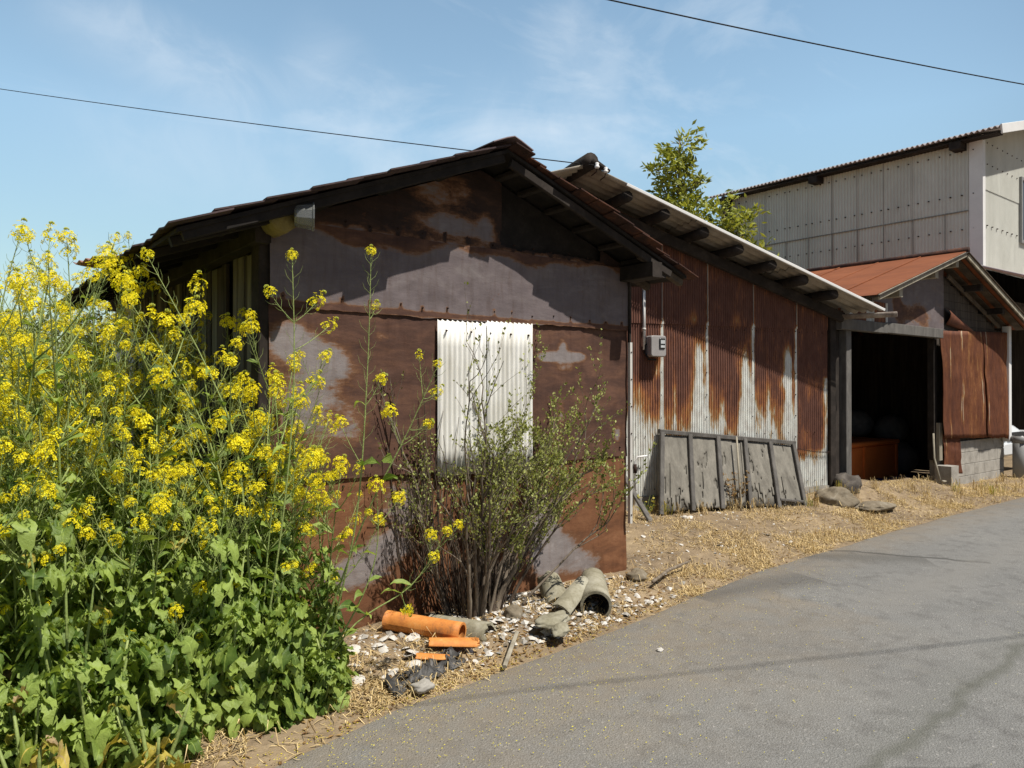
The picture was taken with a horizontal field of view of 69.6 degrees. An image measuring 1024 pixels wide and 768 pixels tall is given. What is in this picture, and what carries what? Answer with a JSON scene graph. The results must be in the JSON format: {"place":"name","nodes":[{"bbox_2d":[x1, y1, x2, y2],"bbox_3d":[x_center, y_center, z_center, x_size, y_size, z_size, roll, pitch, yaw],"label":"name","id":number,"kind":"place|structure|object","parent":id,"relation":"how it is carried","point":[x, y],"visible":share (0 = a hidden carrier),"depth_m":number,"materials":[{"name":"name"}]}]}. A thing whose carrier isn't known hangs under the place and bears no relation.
{"place":"outdoors","nodes":[
{"label":"outdoors","id":0,"kind":"place"},
{"bbox_2d":[0,391,1023,767],"bbox_3d":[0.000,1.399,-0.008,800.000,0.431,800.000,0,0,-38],"label":"ground","id":1,"kind":"structure","parent":0,"point":[340,719],"depth_m":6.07,"materials":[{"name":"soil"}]},
{"bbox_2d":[0,681,29,767],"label":"rapeseed rosette","id":2,"kind":"object","parent":1,"relation":"on","point":[7,690],"visible":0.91,"depth_m":2.56,"materials":[{"name":"green plant"}]},
{"bbox_2d":[0,218,31,546],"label":"rapeseed stalk","id":3,"kind":"object","parent":1,"relation":"on","point":[12,261],"visible":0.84,"depth_m":3.38,"materials":[{"name":"yellow plant"}]},
{"bbox_2d":[0,261,43,466],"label":"rapeseed plant","id":4,"kind":"object","parent":1,"relation":"on","point":[5,344],"visible":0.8,"depth_m":3.00,"materials":[{"name":"yellow plant"}]},
{"bbox_2d":[0,656,47,765],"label":"rapeseed rosette","id":5,"kind":"object","parent":1,"relation":"on","point":[21,668],"visible":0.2,"depth_m":2.86,"materials":[{"name":"green plant"}]},
{"bbox_2d":[0,686,58,767],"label":"rapeseed rosette","id":6,"kind":"object","parent":1,"relation":"on","point":[7,726],"visible":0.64,"depth_m":2.63,"materials":[{"name":"green plant"}]},
{"bbox_2d":[0,431,67,684],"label":"rapeseed plant","id":7,"kind":"object","parent":1,"relation":"on","point":[6,635],"visible":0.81,"depth_m":2.88,"materials":[{"name":"yellow plant"}]},
{"bbox_2d":[0,683,69,767],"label":"rapeseed rosette","id":8,"kind":"object","parent":1,"relation":"on","point":[29,755],"visible":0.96,"depth_m":2.43,"materials":[{"name":"green plant"}]},
{"bbox_2d":[0,417,71,667],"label":"rapeseed plant","id":9,"kind":"object","parent":1,"relation":"on","point":[9,594],"visible":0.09,"depth_m":3.68,"materials":[{"name":"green plant"}]},
{"bbox_2d":[0,495,72,721],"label":"rapeseed plant","id":10,"kind":"object","parent":1,"relation":"on","point":[10,643],"visible":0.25,"depth_m":3.14,"materials":[{"name":"green plant"}]},
{"bbox_2d":[12,663,80,767],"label":"rapeseed rosette","id":11,"kind":"object","parent":1,"relation":"on","point":[47,722],"visible":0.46,"depth_m":2.76,"materials":[{"name":"green plant"}]},
{"bbox_2d":[0,473,96,721],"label":"rapeseed plant","id":12,"kind":"object","parent":1,"relation":"on","point":[13,557],"visible":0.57,"depth_m":3.00,"materials":[{"name":"green plant"}]},
{"bbox_2d":[0,288,102,612],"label":"rapeseed plant","id":13,"kind":"object","parent":1,"relation":"on","point":[61,404],"visible":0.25,"depth_m":3.53,"materials":[{"name":"yellow plant"}]},
{"bbox_2d":[0,255,129,658],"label":"rapeseed plant","id":14,"kind":"object","parent":1,"relation":"on","point":[81,589],"visible":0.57,"depth_m":3.39,"materials":[{"name":"yellow plant"}]},
{"bbox_2d":[0,221,130,680],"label":"rapeseed plant","id":15,"kind":"object","parent":1,"relation":"on","point":[10,483],"visible":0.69,"depth_m":3.17,"materials":[{"name":"yellow plant"}]},
{"bbox_2d":[0,244,131,491],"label":"rapeseed plant","id":16,"kind":"object","parent":1,"relation":"on","point":[66,345],"visible":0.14,"depth_m":4.85,"materials":[{"name":"yellow plant"}]},
{"bbox_2d":[10,511,123,757],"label":"rapeseed plant","id":17,"kind":"object","parent":1,"relation":"on","point":[42,637],"visible":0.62,"depth_m":2.87,"materials":[{"name":"green plant"}]},
{"bbox_2d":[56,227,84,609],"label":"rapeseed stalk","id":18,"kind":"object","parent":1,"relation":"on","point":[70,240],"visible":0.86,"depth_m":3.41,"materials":[{"name":"green plant"}]},
{"bbox_2d":[0,241,144,688],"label":"rapeseed plant","id":19,"kind":"object","parent":1,"relation":"on","point":[76,637],"visible":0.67,"depth_m":3.22,"materials":[{"name":"yellow plant"}]},
{"bbox_2d":[1,224,144,615],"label":"rapeseed plant","id":20,"kind":"object","parent":1,"relation":"on","point":[30,257],"visible":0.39,"depth_m":3.86,"materials":[{"name":"yellow plant"}]},
{"bbox_2d":[13,269,175,657],"bbox_3d":[-2.130,0.424,3.698,0.679,2.103,0.675,0,0,-11],"label":"rapeseed plant","id":21,"kind":"object","parent":1,"relation":"on","point":[102,583],"visible":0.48,"depth_m":3.72,"materials":[{"name":"yellow plant"}]},
{"bbox_2d":[43,623,151,767],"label":"rapeseed rosette","id":22,"kind":"object","parent":1,"relation":"on","point":[89,743],"visible":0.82,"depth_m":2.81,"materials":[{"name":"green plant"}]},
{"bbox_2d":[43,344,162,609],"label":"rapeseed plant","id":23,"kind":"object","parent":1,"relation":"on","point":[47,417],"visible":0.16,"depth_m":4.18,"materials":[{"name":"yellow plant"}]},
{"bbox_2d":[49,263,177,625],"bbox_3d":[-2.064,0.416,3.908,0.604,2.119,0.661,-7,9,-36],"label":"rapeseed plant","id":24,"kind":"object","parent":1,"relation":"on","point":[127,397],"visible":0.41,"depth_m":3.88,"materials":[{"name":"yellow plant"}]},
{"bbox_2d":[61,445,176,721],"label":"rapeseed plant","id":25,"kind":"object","parent":1,"relation":"on","point":[133,609],"visible":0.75,"depth_m":3.14,"materials":[{"name":"yellow plant"}]},
{"bbox_2d":[63,309,184,548],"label":"rapeseed plant","id":26,"kind":"object","parent":1,"relation":"on","point":[124,336],"visible":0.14,"depth_m":5.05,"materials":[{"name":"yellow plant"}]},
{"bbox_2d":[106,711,155,767],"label":"rapeseed rosette","id":27,"kind":"object","parent":1,"relation":"on","point":[123,750],"visible":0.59,"depth_m":2.81,"materials":[{"name":"green plant"}]},
{"bbox_2d":[73,311,197,647],"bbox_3d":[-1.774,0.559,3.470,0.526,1.845,0.576,2,1,-19],"label":"rapeseed plant","id":28,"kind":"object","parent":1,"relation":"on","point":[119,528],"visible":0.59,"depth_m":3.46,"materials":[{"name":"yellow plant"}]},
{"bbox_2d":[69,301,204,570],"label":"rapeseed plant","id":29,"kind":"object","parent":1,"relation":"on","point":[134,479],"visible":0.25,"depth_m":4.25,"materials":[{"name":"yellow plant"}]},
{"bbox_2d":[97,681,192,767],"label":"rapeseed rosette","id":30,"kind":"object","parent":1,"relation":"on","point":[150,753],"visible":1,"depth_m":2.79,"materials":[{"name":"green plant"}]},
{"bbox_2d":[97,507,196,680],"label":"rapeseed plant","id":31,"kind":"object","parent":1,"relation":"on","point":[127,542],"visible":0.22,"depth_m":3.38,"materials":[{"name":"green plant"}]},
{"bbox_2d":[81,231,213,574],"bbox_3d":[-2.343,0.283,4.648,0.757,2.408,0.778,0,0,-3],"label":"rapeseed plant","id":32,"kind":"object","parent":1,"relation":"on","point":[172,306],"visible":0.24,"depth_m":4.68,"materials":[{"name":"yellow plant"}]},
{"bbox_2d":[109,419,216,749],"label":"rapeseed plant","id":33,"kind":"object","parent":1,"relation":"on","point":[153,604],"visible":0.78,"depth_m":3.22,"materials":[{"name":"yellow plant"}]},
{"bbox_2d":[127,618,210,763],"bbox_3d":[-1.438,1.367,3.048,0.357,0.788,0.311,0,0,1],"label":"rapeseed rosette","id":34,"kind":"object","parent":1,"relation":"on","point":[188,645],"visible":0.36,"depth_m":2.99,"materials":[{"name":"green plant"}]},
{"bbox_2d":[84,270,257,646],"bbox_3d":[-1.607,0.452,3.513,0.696,2.066,0.715,0,0,15],"label":"rapeseed plant","id":35,"kind":"object","parent":1,"relation":"on","point":[158,387],"visible":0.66,"depth_m":3.43,"materials":[{"name":"yellow plant"}]},
{"bbox_2d":[128,316,214,576],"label":"rapeseed plant","id":36,"kind":"object","parent":1,"relation":"on","point":[162,560],"visible":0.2,"depth_m":4.94,"materials":[{"name":"yellow plant"}]},
{"bbox_2d":[139,640,205,764],"bbox_3d":[-1.400,1.394,3.055,0.283,0.717,0.325,0,0,-31],"label":"rapeseed rosette","id":37,"kind":"object","parent":1,"relation":"on","point":[160,666],"visible":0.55,"depth_m":2.98,"materials":[{"name":"green plant"}]},
{"bbox_2d":[121,291,251,592],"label":"rapeseed stalk","id":38,"kind":"object","parent":1,"relation":"on","point":[203,429],"visible":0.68,"depth_m":3.43,"materials":[{"name":"green plant"}]},
{"bbox_2d":[143,481,232,671],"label":"rapeseed plant","id":39,"kind":"object","parent":1,"relation":"on","point":[180,593],"visible":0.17,"depth_m":3.47,"materials":[{"name":"green plant"}]},
{"bbox_2d":[126,307,257,624],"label":"rapeseed plant","id":40,"kind":"object","parent":1,"relation":"on","point":[227,324],"visible":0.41,"depth_m":4.13,"materials":[{"name":"yellow plant"}]},
{"bbox_2d":[140,325,245,612],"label":"rapeseed plant","id":41,"kind":"object","parent":1,"relation":"on","point":[186,456],"visible":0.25,"depth_m":4.38,"materials":[{"name":"yellow plant"}]},
{"bbox_2d":[138,247,260,650],"bbox_3d":[-1.450,0.319,3.400,0.553,1.899,0.149,0,0,-8],"label":"rapeseed stalk","id":42,"kind":"object","parent":1,"relation":"on","point":[254,536],"visible":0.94,"depth_m":3.44,"materials":[{"name":"green plant"}]},
{"bbox_2d":[155,345,250,624],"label":"rapeseed plant","id":43,"kind":"object","parent":1,"relation":"on","point":[222,431],"visible":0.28,"depth_m":4.21,"materials":[{"name":"yellow plant"}]},
{"bbox_2d":[182,627,229,745],"bbox_3d":[-1.359,1.387,3.225,0.282,0.623,0.246,0,0,39],"label":"rapeseed rosette","id":44,"kind":"object","parent":1,"relation":"on","point":[208,699],"visible":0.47,"depth_m":3.18,"materials":[{"name":"green plant"}]},
{"bbox_2d":[142,340,273,599],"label":"rapeseed plant","id":45,"kind":"object","parent":1,"relation":"on","point":[219,452],"visible":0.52,"depth_m":3.70,"materials":[{"name":"yellow plant"}]},
{"bbox_2d":[165,462,262,688],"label":"rapeseed plant","id":46,"kind":"object","parent":1,"relation":"on","point":[209,609],"visible":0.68,"depth_m":3.31,"materials":[{"name":"yellow plant"}]},
{"bbox_2d":[172,532,270,732],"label":"rapeseed plant","id":47,"kind":"object","parent":1,"relation":"on","point":[217,587],"visible":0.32,"depth_m":3.24,"materials":[{"name":"green plant"}]},
{"bbox_2d":[158,352,286,647],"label":"rapeseed plant","id":48,"kind":"object","parent":1,"relation":"on","point":[238,562],"visible":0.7,"depth_m":3.48,"materials":[{"name":"yellow plant"}]},
{"bbox_2d":[210,590,264,739],"bbox_3d":[-1.268,1.335,3.318,0.332,0.840,0.381,0,0,-29],"label":"rapeseed rosette","id":49,"kind":"object","parent":1,"relation":"on","point":[226,652],"visible":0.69,"depth_m":3.24,"materials":[{"name":"green plant"}]},
{"bbox_2d":[221,599,292,737],"bbox_3d":[-1.147,1.365,3.328,0.360,0.793,0.313,0,0,15],"label":"rapeseed rosette","id":50,"kind":"object","parent":1,"relation":"on","point":[279,657],"visible":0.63,"depth_m":3.27,"materials":[{"name":"green plant"}]},
{"bbox_2d":[218,444,305,651],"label":"rapeseed plant","id":51,"kind":"object","parent":1,"relation":"on","point":[257,570],"visible":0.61,"depth_m":3.54,"materials":[{"name":"yellow plant"}]},
{"bbox_2d":[206,349,330,643],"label":"rapeseed plant","id":52,"kind":"object","parent":1,"relation":"on","point":[264,456],"visible":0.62,"depth_m":3.72,"materials":[{"name":"yellow plant"}]},
{"bbox_2d":[204,308,333,630],"bbox_3d":[-1.331,0.581,4.106,0.659,1.950,0.605,0,0,-15],"label":"rapeseed plant","id":53,"kind":"object","parent":1,"relation":"on","point":[248,331],"visible":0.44,"depth_m":3.97,"materials":[{"name":"yellow plant"}]},
{"bbox_2d":[239,651,305,733],"bbox_3d":[-1.087,1.443,3.349,0.290,0.470,0.280,0,0,14],"label":"rapeseed rosette","id":54,"kind":"object","parent":1,"relation":"on","point":[295,667],"visible":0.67,"depth_m":3.31,"materials":[{"name":"green plant"}]},
{"bbox_2d":[243,581,311,708],"bbox_3d":[-1.111,1.345,3.493,0.383,0.844,0.334,0,0,17],"label":"rapeseed rosette","id":55,"kind":"object","parent":1,"relation":"on","point":[301,608],"visible":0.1,"depth_m":3.43,"materials":[{"name":"green plant"}]},
{"bbox_2d":[224,360,333,633],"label":"rapeseed plant","id":56,"kind":"object","parent":1,"relation":"on","point":[285,540],"visible":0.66,"depth_m":3.65,"materials":[{"name":"yellow plant"}]},
{"bbox_2d":[237,410,325,651],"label":"rapeseed plant","id":57,"kind":"object","parent":1,"relation":"on","point":[310,613],"visible":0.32,"depth_m":3.85,"materials":[{"name":"yellow plant"}]},
{"bbox_2d":[247,452,330,668],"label":"rapeseed plant","id":58,"kind":"object","parent":1,"relation":"on","point":[296,574],"visible":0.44,"depth_m":3.73,"materials":[{"name":"yellow plant"}]},
{"bbox_2d":[268,617,319,720],"bbox_3d":[-1.023,1.384,3.464,0.242,0.603,0.219,0,0,-7],"label":"rapeseed rosette","id":59,"kind":"object","parent":1,"relation":"on","point":[308,707],"visible":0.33,"depth_m":3.43,"materials":[{"name":"green plant"}]},
{"bbox_2d":[317,474,405,665],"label":"rapeseed stalk","id":60,"kind":"object","parent":59,"relation":"on","point":[347,604],"visible":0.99,"depth_m":3.55,"materials":[{"name":"green plant"}]},
{"bbox_2d":[252,248,338,644],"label":"rapeseed stalk","id":61,"kind":"object","parent":1,"relation":"on","point":[292,400],"visible":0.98,"depth_m":3.41,"materials":[{"name":"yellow plant"}]},
{"bbox_2d":[243,381,349,603],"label":"rapeseed plant","id":62,"kind":"object","parent":1,"relation":"on","point":[337,465],"visible":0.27,"depth_m":3.95,"materials":[{"name":"yellow plant"}]},
{"bbox_2d":[264,440,343,645],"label":"rapeseed plant","id":63,"kind":"object","parent":1,"relation":"on","point":[318,559],"visible":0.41,"depth_m":3.96,"materials":[{"name":"yellow plant"}]},
{"bbox_2d":[304,641,346,715],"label":"rapeseed rosette","id":64,"kind":"object","parent":1,"relation":"on","point":[319,694],"visible":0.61,"depth_m":3.47,"materials":[{"name":"green plant"}]},
{"bbox_2d":[325,244,387,653],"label":"rapeseed stalk","id":65,"kind":"object","parent":64,"relation":"on","point":[371,460],"visible":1,"depth_m":3.44,"materials":[{"name":"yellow plant"}]},
{"bbox_2d":[310,519,463,682],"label":"rapeseed stalk","id":66,"kind":"object","parent":64,"relation":"on","point":[409,585],"visible":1,"depth_m":3.72,"materials":[{"name":"green plant"}]},
{"bbox_2d":[305,634,358,712],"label":"rapeseed rosette","id":67,"kind":"object","parent":1,"relation":"on","point":[318,652],"visible":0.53,"depth_m":3.53,"materials":[{"name":"green plant"}]},
{"bbox_2d":[308,459,384,690],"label":"rapeseed plant","id":68,"kind":"object","parent":1,"relation":"on","point":[324,590],"visible":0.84,"depth_m":3.76,"materials":[{"name":"green plant"}]},
{"bbox_2d":[47,136,697,631],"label":"rusty shed","id":69,"kind":"structure","parent":1,"relation":"on","point":[515,234],"depth_m":4.89,"materials":[{"name":"metal"}]},
{"bbox_2d":[285,198,314,231],"bbox_3d":[-1.166,-0.934,4.023,0.167,0.194,0.155,0,0,-17],"label":"beam end","id":70,"kind":"object","parent":69,"relation":"hanging from","point":[304,216],"visible":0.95,"depth_m":3.98,"materials":[{"name":"grey"}]},
{"bbox_2d":[383,390,458,610],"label":"dead creeper","id":71,"kind":"object","parent":69,"relation":"attached to","point":[421,487],"visible":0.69,"depth_m":4.75,"materials":[{"name":"brown plant"}]},
{"bbox_2d":[317,349,445,647],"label":"rapeseed stalk","id":72,"kind":"object","parent":1,"relation":"on","point":[387,458],"visible":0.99,"depth_m":3.53,"materials":[{"name":"yellow plant"}]},
{"bbox_2d":[379,646,465,696],"bbox_3d":[-0.470,1.512,3.933,0.182,0.089,0.594,0,0,36],"label":"plastic sheet","id":73,"kind":"object","parent":1,"relation":"on","point":[428,669],"visible":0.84,"depth_m":3.90,"materials":[{"name":"plastic"}]},
{"bbox_2d":[382,610,465,636],"bbox_3d":[-0.525,1.445,4.386,0.507,0.139,0.122,0,0,21],"label":"clay pipe","id":74,"kind":"object","parent":1,"relation":"on","point":[394,621],"visible":0.88,"depth_m":4.34,"materials":[{"name":"ceramic"}]},
{"bbox_2d":[428,637,479,646],"bbox_3d":[-0.332,1.478,4.224,0.294,0.050,0.099,0,0,-5],"label":"pipe shard","id":75,"kind":"object","parent":1,"relation":"on","point":[454,641],"visible":1,"depth_m":4.19,"materials":[{"name":"orange ceramic"}]},
{"bbox_2d":[429,614,496,641],"bbox_3d":[-0.312,1.479,4.496,0.416,0.098,0.160,0,0,22],"label":"pipe shard","id":76,"kind":"object","parent":1,"relation":"on","point":[478,628],"visible":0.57,"depth_m":4.41,"materials":[{"name":"concrete"}]},
{"bbox_2d":[370,282,656,618],"bbox_3d":[0.000,0.518,4.631,1.598,2.192,1.032,0,0,-38],"label":"twiggy shrub","id":77,"kind":"object","parent":1,"relation":"on","point":[489,579],"visible":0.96,"depth_m":4.76,"materials":[{"name":"green plant"}]},
{"bbox_2d":[537,571,565,603],"bbox_3d":[0.292,1.448,5.137,0.184,0.277,0.274,0,0,-18],"label":"rock","id":78,"kind":"object","parent":1,"relation":"on","point":[551,587],"visible":0.73,"depth_m":5.08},
{"bbox_2d":[534,610,570,628],"bbox_3d":[0.254,1.465,4.575,0.168,0.074,0.314,0,0,35],"label":"field stone","id":79,"kind":"object","parent":1,"relation":"on","point":[548,620],"visible":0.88,"depth_m":4.51,"materials":[{"name":"stone"}]},
{"bbox_2d":[306,507,851,699],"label":"shell litter","id":80,"kind":"object","parent":1,"relation":"on","point":[546,632],"visible":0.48,"depth_m":4.70,"materials":[{"name":"white shell"}]},
{"bbox_2d":[580,567,611,615],"bbox_3d":[0.565,1.457,5.128,0.210,0.260,0.467,0,0,1],"label":"concrete pipe","id":81,"kind":"object","parent":1,"relation":"on","point":[596,586],"visible":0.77,"depth_m":5.03,"materials":[{"name":"concrete"}]},
{"bbox_2d":[552,576,587,614],"bbox_3d":[0.409,1.419,4.959,0.125,0.159,0.422,0,0,27],"label":"pipe shard","id":82,"kind":"object","parent":81,"relation":"on","point":[568,600],"visible":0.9,"depth_m":4.90,"materials":[{"name":"concrete"}]},
{"bbox_2d":[209,481,1006,767],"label":"leaf litter","id":83,"kind":"object","parent":1,"relation":"on","point":[495,639],"visible":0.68,"depth_m":4.60,"materials":[{"name":"plant"}]},
{"bbox_2d":[228,562,1018,767],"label":"fallen petals","id":84,"kind":"object","parent":1,"relation":"on","point":[532,697],"visible":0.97,"depth_m":3.53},
{"bbox_2d":[640,119,715,217],"bbox_3d":[3.262,-1.750,15.014,1.701,7.207,1.939,0,0,-38],"label":"evergreen tree","id":85,"kind":"object","parent":1,"relation":"on","point":[680,165],"visible":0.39,"depth_m":15.00,"materials":[{"name":"green plant"}]},
{"bbox_2d":[551,152,884,510],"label":"corrugated shed","id":86,"kind":"structure","parent":1,"relation":"on","point":[746,329],"depth_m":8.67,"materials":[{"name":"metal"}]},
{"bbox_2d":[591,162,599,175],"bbox_3d":[0.843,-2.187,7.492,0.050,0.105,0.146,0,0,-21],"label":"insulator","id":87,"kind":"object","parent":86,"relation":"attached to","point":[597,166],"visible":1,"depth_m":7.44,"materials":[{"name":"ceramic"}]},
{"bbox_2d":[2,89,595,165],"bbox_3d":[-8.389,-4.911,11.911,20.530,5.461,0.012,0,0,26],"label":"power cable","id":88,"kind":"object","parent":87,"relation":"attached to","point":[292,128],"visible":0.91,"depth_m":9.17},
{"bbox_2d":[644,335,665,360],"bbox_3d":[1.611,-0.403,8.271,0.229,0.279,0.128,0,0,-21],"label":"electricity meter","id":89,"kind":"object","parent":86,"relation":"attached to","point":[655,345],"visible":1,"depth_m":8.23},
{"bbox_2d":[657,429,806,514],"bbox_3d":[2.523,1.000,8.485,2.133,0.978,0.378,0,0,-21],"label":"old wooden panel","id":90,"kind":"object","parent":1,"relation":"on","point":[692,469],"visible":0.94,"depth_m":8.47,"materials":[{"name":"grey wood"}]},
{"bbox_2d":[688,189,778,255],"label":"bush","id":91,"kind":"object","parent":1,"relation":"on","point":[736,222],"visible":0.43,"depth_m":14.43,"materials":[{"name":"green plant"}]},
{"bbox_2d":[815,486,859,508],"bbox_3d":[3.965,1.393,8.941,0.500,0.305,0.568,0,0,35],"label":"field stone","id":92,"kind":"object","parent":1,"relation":"on","point":[834,495],"visible":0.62,"depth_m":8.77,"materials":[{"name":"stone"}]},
{"bbox_2d":[834,473,861,493],"bbox_3d":[4.213,1.312,9.269,0.385,0.396,0.382,0,0,-8],"label":"field stone","id":93,"kind":"object","parent":1,"relation":"on","point":[849,481],"visible":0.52,"depth_m":9.16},
{"bbox_2d":[708,121,1023,429],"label":"corrugated house","id":94,"kind":"structure","parent":1,"relation":"on","point":[961,190],"depth_m":14.92,"materials":[{"name":"painted corrugated steel"},{"name":"dark weathered wood"},{"name":"dark glass"}]},
{"bbox_2d":[852,437,899,480],"bbox_3d":[5.750,1.299,12.734,2.010,0.660,0.960,0,0,-38],"label":"storage chest","id":95,"kind":"object","parent":1,"relation":"on","point":[875,457],"visible":0.36,"depth_m":12.51,"materials":[{"name":"wood"}]},
{"bbox_2d":[851,409,873,436],"bbox_3d":[6.471,0.739,13.808,0.759,0.531,0.530,0,0,-38],"label":"sack","id":96,"kind":"object","parent":95,"relation":"on","point":[862,423],"visible":0.63,"depth_m":13.56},
{"bbox_2d":[873,414,909,440],"bbox_3d":[7.111,0.841,13.800,0.771,0.568,0.562,0,0,-38],"label":"sack","id":97,"kind":"object","parent":95,"relation":"on","point":[891,426],"visible":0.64,"depth_m":13.56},
{"bbox_2d":[896,441,918,474],"bbox_3d":[7.079,1.348,13.518,0.916,0.651,0.655,0,0,-38],"label":"sack","id":98,"kind":"object","parent":1,"relation":"on","point":[908,457],"visible":0.48,"depth_m":13.21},
{"bbox_2d":[805,247,1023,483],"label":"open shed","id":99,"kind":"structure","parent":1,"relation":"on","point":[934,356],"depth_m":11.73,"materials":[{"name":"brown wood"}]},
{"bbox_2d":[935,464,958,486],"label":"footing block","id":100,"kind":"structure","parent":1,"relation":"on","point":[948,473],"depth_m":11.02,"materials":[{"name":"grey concrete"}]},
{"bbox_2d":[1011,435,1023,477],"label":"standing pipe","id":101,"kind":"object","parent":1,"relation":"on","point":[1017,441],"visible":0.9,"depth_m":12.63,"materials":[{"name":"grey concrete"}]},
{"bbox_2d":[0,0,1023,387],"label":"sky","id":102,"kind":"structure","parent":0,"point":[612,81],"materials":[{"name":"blue"}]},
{"bbox_2d":[275,497,1023,767],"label":"road","id":103,"kind":"structure","parent":0,"point":[935,659],"depth_m":3.82,"materials":[{"name":"asphalt"}]},
{"bbox_2d":[608,0,1023,84],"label":"power cable","id":104,"kind":"object","parent":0,"point":[806,41],"visible":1,"depth_m":10.11,"materials":[{"name":"rubber"}]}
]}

